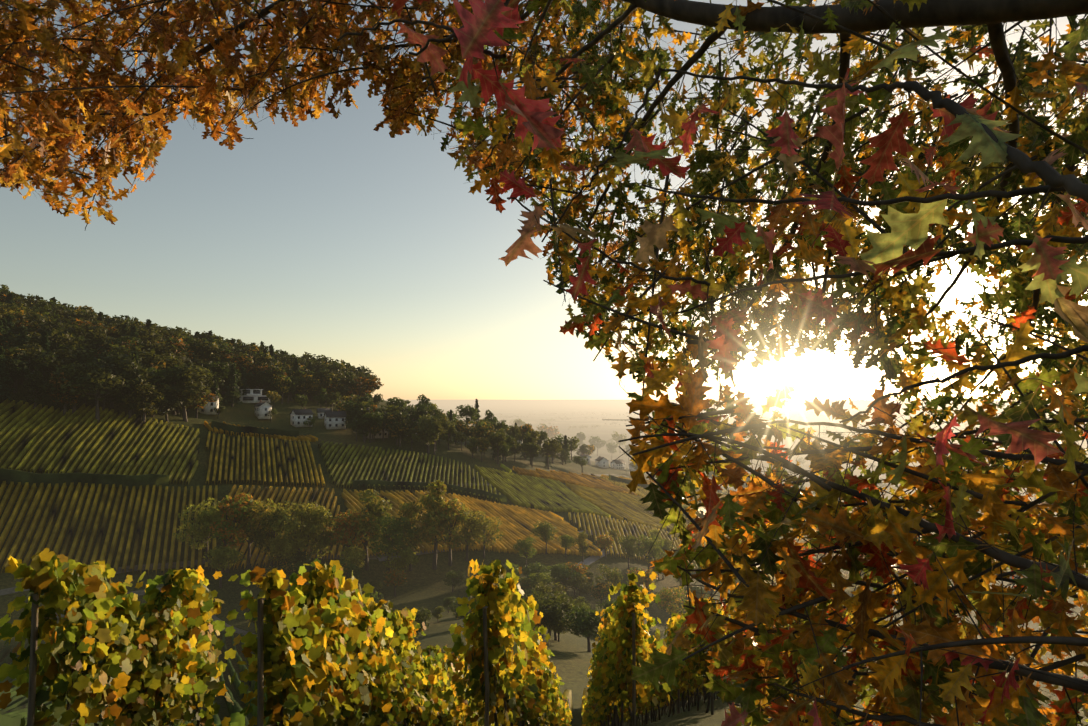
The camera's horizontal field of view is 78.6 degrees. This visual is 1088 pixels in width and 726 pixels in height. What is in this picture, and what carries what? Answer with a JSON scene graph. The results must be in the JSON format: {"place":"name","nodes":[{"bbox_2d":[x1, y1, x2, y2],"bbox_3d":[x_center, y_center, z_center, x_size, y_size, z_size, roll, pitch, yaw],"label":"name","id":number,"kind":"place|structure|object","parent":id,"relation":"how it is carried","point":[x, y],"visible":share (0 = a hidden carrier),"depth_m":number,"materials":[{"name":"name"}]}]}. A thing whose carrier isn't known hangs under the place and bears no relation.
{"place":"outdoors","nodes":[
{"label":"outdoors","id":0,"kind":"place"},
{"bbox_2d":[376,477,676,587],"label":"roads","id":1,"kind":"structure","parent":0,"point":[588,561],"depth_m":242.36,"materials":[{"name":"grey asphalt"}]},
{"bbox_2d":[0,379,1087,725],"bbox_3d":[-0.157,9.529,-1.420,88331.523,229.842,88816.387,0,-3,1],"label":"terrain","id":2,"kind":"structure","parent":0,"point":[426,587],"depth_m":239.07,"materials":[{"name":"green plant"}]},
{"bbox_2d":[0,630,588,725],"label":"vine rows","id":3,"kind":"object","parent":2,"relation":"on","point":[14,712],"visible":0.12,"depth_m":77.16,"materials":[{"name":"green plant"}]},
{"bbox_2d":[0,548,853,725],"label":"vine leaves","id":4,"kind":"object","parent":3,"relation":"attached to","point":[314,628],"visible":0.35,"depth_m":7.92,"materials":[{"name":"yellow plant"}]},
{"bbox_2d":[0,474,626,637],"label":"tracks","id":5,"kind":"object","parent":2,"relation":"on","point":[12,590],"visible":0.25,"depth_m":185.51},
{"bbox_2d":[66,596,768,725],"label":"grapevine trunks","id":6,"kind":"object","parent":2,"relation":"on","point":[707,696],"visible":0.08,"depth_m":15.38,"materials":[{"name":"brown plant"}]},
{"bbox_2d":[148,389,719,484],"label":"village","id":7,"kind":"object","parent":2,"relation":"on","point":[332,419],"visible":0.44,"depth_m":329.88,"materials":[{"name":"white paint"}]},
{"bbox_2d":[27,594,850,725],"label":"vineyard posts","id":8,"kind":"object","parent":2,"relation":"on","point":[33,673],"visible":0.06,"depth_m":6.38,"materials":[{"name":"brown wood"}]},
{"bbox_2d":[0,304,1082,652],"bbox_3d":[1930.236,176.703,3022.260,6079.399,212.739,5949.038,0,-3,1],"label":"tree trunks","id":9,"kind":"object","parent":2,"relation":"on","point":[372,438],"visible":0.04,"depth_m":248.85,"materials":[{"name":"brown plant"}]},
{"bbox_2d":[0,284,1080,638],"bbox_3d":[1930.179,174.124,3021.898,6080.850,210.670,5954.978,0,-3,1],"label":"trees","id":10,"kind":"object","parent":9,"relation":"attached to","point":[116,352],"visible":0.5,"depth_m":260.38,"materials":[{"name":"green plant"}]},
{"bbox_2d":[0,0,1087,725],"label":"oak","id":11,"kind":"object","parent":2,"relation":"on","point":[540,124],"depth_m":3.06,"materials":[{"name":"orange plant"}]},
{"bbox_2d":[0,398,1087,593],"bbox_3d":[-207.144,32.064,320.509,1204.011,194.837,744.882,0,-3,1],"label":"vineyard rows","id":12,"kind":"object","parent":2,"relation":"on","point":[605,496],"visible":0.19,"depth_m":242.21,"materials":[{"name":"green plant"}]},
{"bbox_2d":[0,0,1087,399],"label":"sky","id":13,"kind":"structure","parent":0,"point":[343,238],"materials":[{"name":"blue"}]}
]}

